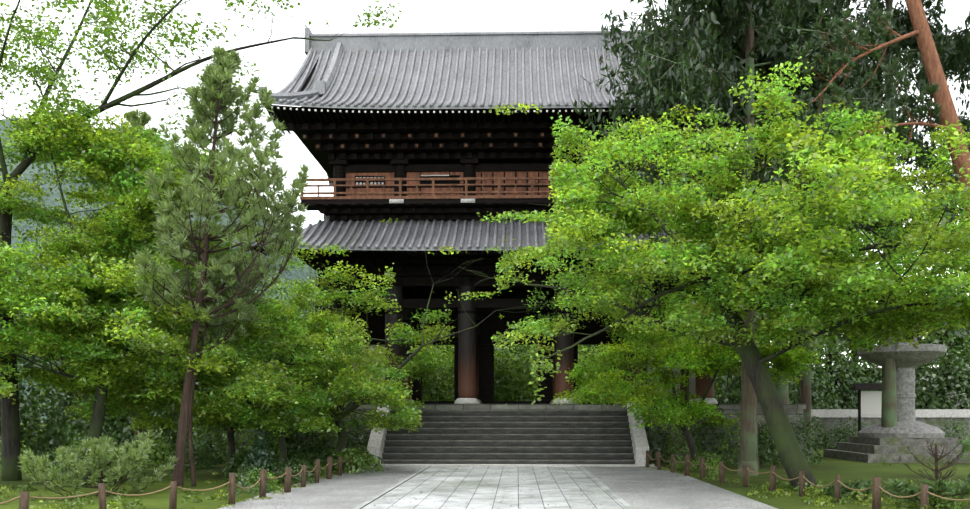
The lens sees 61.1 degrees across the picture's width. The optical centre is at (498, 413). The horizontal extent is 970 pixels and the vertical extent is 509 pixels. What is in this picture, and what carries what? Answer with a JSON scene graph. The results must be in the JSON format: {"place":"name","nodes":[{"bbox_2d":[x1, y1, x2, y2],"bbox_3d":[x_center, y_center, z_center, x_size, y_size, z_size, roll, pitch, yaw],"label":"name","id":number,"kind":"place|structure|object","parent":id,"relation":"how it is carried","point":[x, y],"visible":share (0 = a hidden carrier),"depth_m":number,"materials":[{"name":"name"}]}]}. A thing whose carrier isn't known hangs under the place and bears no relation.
{"place":"outdoors","nodes":[
{"label":"outdoors","id":0,"kind":"place"},
{"bbox_2d":[0,118,317,422],"bbox_3d":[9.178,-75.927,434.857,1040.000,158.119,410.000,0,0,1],"label":"distant hill","id":1,"kind":"structure","parent":0,"point":[296,274],"depth_m":344.73,"materials":[{"name":"green plant"}]},
{"bbox_2d":[155,245,259,486],"bbox_3d":[-10.629,-1.717,29.537,3.945,8.957,3.779,0,0,1],"label":"pine tree","id":2,"kind":"object","parent":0,"point":[223,257],"depth_m":29.29,"materials":[{"name":"green plant"}]},
{"bbox_2d":[0,423,969,508],"bbox_3d":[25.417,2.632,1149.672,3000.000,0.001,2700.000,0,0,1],"label":"ground","id":3,"kind":"structure","parent":0,"point":[826,469],"depth_m":30.50,"materials":[{"name":"green plant"}]},
{"bbox_2d":[18,430,176,496],"bbox_3d":[-12.650,1.740,26.226,3.984,2.424,4.608,0,0,1],"label":"pine shrub","id":4,"kind":"object","parent":3,"relation":"on","point":[123,463],"depth_m":25.54,"materials":[{"name":"green plant"}]},
{"bbox_2d":[100,108,198,449],"bbox_3d":[-17.936,-6.671,41.392,6.178,17.518,5.807,0,0,1],"label":"pine tree","id":5,"kind":"object","parent":3,"relation":"on","point":[132,116],"depth_m":41.08,"materials":[{"name":"green plant"}]},
{"bbox_2d":[0,94,302,482],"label":"maple tree","id":6,"kind":"object","parent":3,"relation":"on","point":[81,267],"depth_m":29.99,"materials":[{"name":"green plant"}]},
{"bbox_2d":[30,278,341,470],"bbox_3d":[-13.181,-1.663,37.622,14.149,8.613,14.173,0,0,1],"label":"maple tree","id":7,"kind":"object","parent":3,"relation":"on","point":[289,414],"depth_m":33.10,"materials":[{"name":"green plant"}]},
{"bbox_2d":[0,0,407,480],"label":"zelkova tree","id":8,"kind":"object","parent":3,"relation":"on","point":[35,70],"depth_m":32.03,"materials":[{"name":"green plant"}]},
{"bbox_2d":[122,43,311,488],"bbox_3d":[-9.983,-5.101,29.059,6.576,15.586,7.072,0,0,1],"label":"pine tree","id":9,"kind":"object","parent":3,"relation":"on","point":[210,77],"depth_m":28.25,"materials":[{"name":"green plant"}]},
{"bbox_2d":[61,264,421,471],"bbox_3d":[-9.598,-1.938,34.626,14.682,9.272,11.882,0,0,-38],"label":"maple tree","id":10,"kind":"object","parent":3,"relation":"on","point":[350,383],"depth_m":33.14,"materials":[{"name":"green plant"}]},
{"bbox_2d":[165,218,610,456],"bbox_3d":[-5.066,-3.650,39.286,22.789,12.853,18.358,0,0,1],"label":"maple tree","id":11,"kind":"object","parent":3,"relation":"on","point":[426,362],"depth_m":39.36,"materials":[{"name":"green plant"}]},
{"bbox_2d":[19,449,928,508],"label":"fence posts","id":12,"kind":"object","parent":3,"relation":"on","point":[876,499],"visible":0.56,"depth_m":25.59,"materials":[{"name":"brown wood"}]},
{"bbox_2d":[0,454,969,504],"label":"fence rope","id":13,"kind":"object","parent":12,"relation":"attached to","point":[362,454],"visible":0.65,"depth_m":22.80,"materials":[{"name":"beige fabric"}]},
{"bbox_2d":[0,330,969,486],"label":"shrub leaves","id":14,"kind":"object","parent":3,"relation":"on","point":[511,383],"visible":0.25,"depth_m":49.11,"materials":[{"name":"green plant"}]},
{"bbox_2d":[0,448,969,508],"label":"ground cover leaves","id":15,"kind":"object","parent":3,"relation":"on","point":[846,494],"visible":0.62,"depth_m":26.57,"materials":[{"name":"green plant"}]},
{"bbox_2d":[13,257,969,448],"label":"trees","id":16,"kind":"object","parent":3,"relation":"on","point":[961,338],"depth_m":75.39,"materials":[{"name":"green plant"}]},
{"bbox_2d":[381,410,634,463],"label":"gate steps","id":17,"kind":"structure","parent":3,"relation":"on","point":[521,437],"depth_m":42.70,"materials":[{"name":"grey stone"}]},
{"bbox_2d":[367,402,654,466],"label":"step stringers","id":18,"kind":"object","parent":3,"relation":"on","point":[640,445],"visible":0.52,"depth_m":41.25,"materials":[{"name":"stone"}]},
{"bbox_2d":[234,404,805,461],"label":"gate platform","id":19,"kind":"structure","parent":3,"relation":"on","point":[790,409],"depth_m":44.42,"materials":[{"name":"grey stone"}]},
{"bbox_2d":[239,58,772,403],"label":"gate","id":20,"kind":"structure","parent":19,"relation":"on","point":[332,157],"depth_m":46.11,"materials":[{"name":"brown wood"}]},
{"bbox_2d":[275,49,662,105],"bbox_3d":[0.965,-19.418,46.893,26.800,6.500,7.700,0,0,1],"label":"upper roof","id":21,"kind":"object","parent":20,"relation":"attached to","point":[481,81],"visible":0.38,"depth_m":48.20,"materials":[{"name":"tile"}]},
{"bbox_2d":[271,46,680,108],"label":"roof tiles","id":22,"kind":"object","parent":21,"relation":"on","point":[373,104],"visible":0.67,"depth_m":47.41,"materials":[{"name":"grey tile"}]},
{"bbox_2d":[258,21,681,219],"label":"gate ridges","id":23,"kind":"object","parent":20,"relation":"on","point":[476,41],"visible":0.35,"depth_m":50.50,"materials":[{"name":"tile"}]},
{"bbox_2d":[349,161,612,183],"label":"wall panels","id":24,"kind":"object","parent":20,"relation":"attached to","point":[451,176],"depth_m":47.09,"materials":[{"name":"brown wood"}]},
{"bbox_2d":[254,220,720,247],"bbox_3d":[0.918,-9.918,44.844,29.600,2.500,4.200,0,0,1],"label":"lower roof","id":25,"kind":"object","parent":20,"relation":"attached to","point":[443,234],"visible":0.25,"depth_m":45.10,"materials":[{"name":"tile"}]},
{"bbox_2d":[234,219,764,250],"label":"roof tiles","id":26,"kind":"object","parent":25,"relation":"on","point":[385,247],"visible":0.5,"depth_m":44.25,"materials":[{"name":"grey tile"}]},
{"bbox_2d":[331,106,669,182],"bbox_3d":[1.140,-19.418,54.591,26.800,6.500,7.700,0,0,1],"label":"roof eave edge","id":27,"kind":"object","parent":20,"relation":"attached to","point":[431,109],"depth_m":53.43,"materials":[{"name":"tile"}]},
{"bbox_2d":[326,107,632,184],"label":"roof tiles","id":28,"kind":"object","parent":27,"relation":"on","point":[330,183],"depth_m":53.43,"materials":[{"name":"grey tile"}]},
{"bbox_2d":[346,170,666,195],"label":"gate panels","id":29,"kind":"object","parent":20,"relation":"attached to","point":[478,174],"visible":0.19,"depth_m":46.88,"materials":[{"name":"brown wood"}]},
{"bbox_2d":[296,133,725,199],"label":"balcony","id":30,"kind":"structure","parent":20,"relation":"attached to","point":[433,192],"depth_m":45.51,"materials":[{"name":"brown wood"}]},
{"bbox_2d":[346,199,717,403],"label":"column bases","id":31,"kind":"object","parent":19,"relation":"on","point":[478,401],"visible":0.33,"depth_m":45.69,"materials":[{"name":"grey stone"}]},
{"bbox_2d":[320,277,713,398],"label":"columns","id":32,"kind":"structure","parent":31,"relation":"on","point":[468,365],"depth_m":46.02,"materials":[{"name":"brown wood"}]},
{"bbox_2d":[426,319,724,402],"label":"hedge foliage","id":33,"kind":"object","parent":3,"relation":"on","point":[510,350],"depth_m":68.93,"materials":[{"name":"green plant"}]},
{"bbox_2d":[552,244,823,467],"bbox_3d":[8.369,-2.465,40.997,13.269,10.338,17.454,0,0,34],"label":"maple tree","id":34,"kind":"object","parent":3,"relation":"on","point":[598,383],"depth_m":38.03,"materials":[{"name":"green plant"}]},
{"bbox_2d":[428,56,969,491],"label":"maple tree","id":35,"kind":"object","parent":3,"relation":"on","point":[785,263],"depth_m":26.16,"materials":[{"name":"green plant"}]},
{"bbox_2d":[574,0,957,475],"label":"cedar tree","id":36,"kind":"object","parent":3,"relation":"on","point":[717,15],"depth_m":34.05,"materials":[{"name":"green plant"}]},
{"bbox_2d":[617,0,915,467],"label":"cedar tree","id":37,"kind":"object","parent":3,"relation":"on","point":[804,19],"depth_m":37.47,"materials":[{"name":"green plant"}]},
{"bbox_2d":[738,0,899,456],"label":"cedar tree","id":38,"kind":"object","parent":3,"relation":"on","point":[805,389],"depth_m":49.65,"materials":[{"name":"plant"}]},
{"bbox_2d":[710,0,931,403],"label":"cedar tree","id":39,"kind":"object","parent":3,"relation":"on","point":[862,18],"depth_m":44.63,"materials":[{"name":"green plant"}]},
{"bbox_2d":[725,367,969,408],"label":"hedge","id":40,"kind":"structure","parent":3,"relation":"on","point":[948,387],"depth_m":67.23,"materials":[{"name":"green plant"}]},
{"bbox_2d":[851,383,881,435],"bbox_3d":[26.111,0.258,57.425,2.600,4.750,0.900,0,0,1],"label":"sign frame","id":41,"kind":"object","parent":3,"relation":"on","point":[859,387],"visible":0.4,"depth_m":57.37,"materials":[{"name":"black wood"}]},
{"bbox_2d":[861,391,881,413],"bbox_3d":[26.111,-0.767,57.435,1.600,1.600,0.080,0,0,1],"label":"sign board","id":42,"kind":"object","parent":41,"relation":"in","point":[871,402],"visible":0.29,"depth_m":57.40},
{"bbox_2d":[778,0,969,223],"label":"red pine tree","id":43,"kind":"object","parent":3,"relation":"on","point":[839,35],"depth_m":28.68,"materials":[{"name":"plant"}]},
{"bbox_2d":[780,0,969,427],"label":"cedar tree","id":44,"kind":"object","parent":3,"relation":"on","point":[911,41],"depth_m":45.67,"materials":[{"name":"green plant"}]},
{"bbox_2d":[812,417,969,448],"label":"terrace retaining wall","id":45,"kind":"structure","parent":3,"relation":"on","point":[932,421],"depth_m":60.94,"materials":[{"name":"stone"}]},
{"bbox_2d":[811,409,969,416],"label":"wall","id":46,"kind":"structure","parent":45,"relation":"on","point":[918,412],"depth_m":60.67,"materials":[{"name":"paint"}]},
{"bbox_2d":[823,436,969,462],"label":"lantern plinth","id":47,"kind":"structure","parent":3,"relation":"on","point":[872,449],"depth_m":44.64,"materials":[{"name":"stone"}]},
{"bbox_2d":[857,275,946,437],"bbox_3d":[22.972,-3.292,46.944,5.100,9.250,4.640,0,0,1],"label":"stone lantern","id":48,"kind":"object","parent":47,"relation":"on","point":[910,359],"visible":0.62,"depth_m":45.76,"materials":[{"name":"grey stone"}]},
{"bbox_2d":[883,436,969,506],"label":"shrub","id":49,"kind":"object","parent":3,"relation":"on","point":[905,489],"depth_m":22.74,"materials":[{"name":"green plant"}]},
{"bbox_2d":[0,0,969,367],"label":"sky","id":50,"kind":"structure","parent":0,"point":[278,63],"materials":[{"name":"white"}]},
{"bbox_2d":[353,466,633,508],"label":"paving path","id":51,"kind":"structure","parent":0,"point":[553,482],"depth_m":28.03,"materials":[{"name":"grey stone"}]},
{"bbox_2d":[218,466,776,508],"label":"gravel path","id":52,"kind":"structure","parent":0,"point":[366,485],"depth_m":27.71,"materials":[{"name":"grey gravel"}]},
{"bbox_2d":[241,466,736,508],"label":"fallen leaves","id":53,"kind":"object","parent":52,"relation":"on","point":[502,497],"visible":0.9,"depth_m":28.95,"materials":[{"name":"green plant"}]},
{"bbox_2d":[902,11,969,275],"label":"cedar tree","id":54,"kind":"object","parent":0,"point":[956,49],"depth_m":40.31,"materials":[{"name":"green plant"}]}
]}

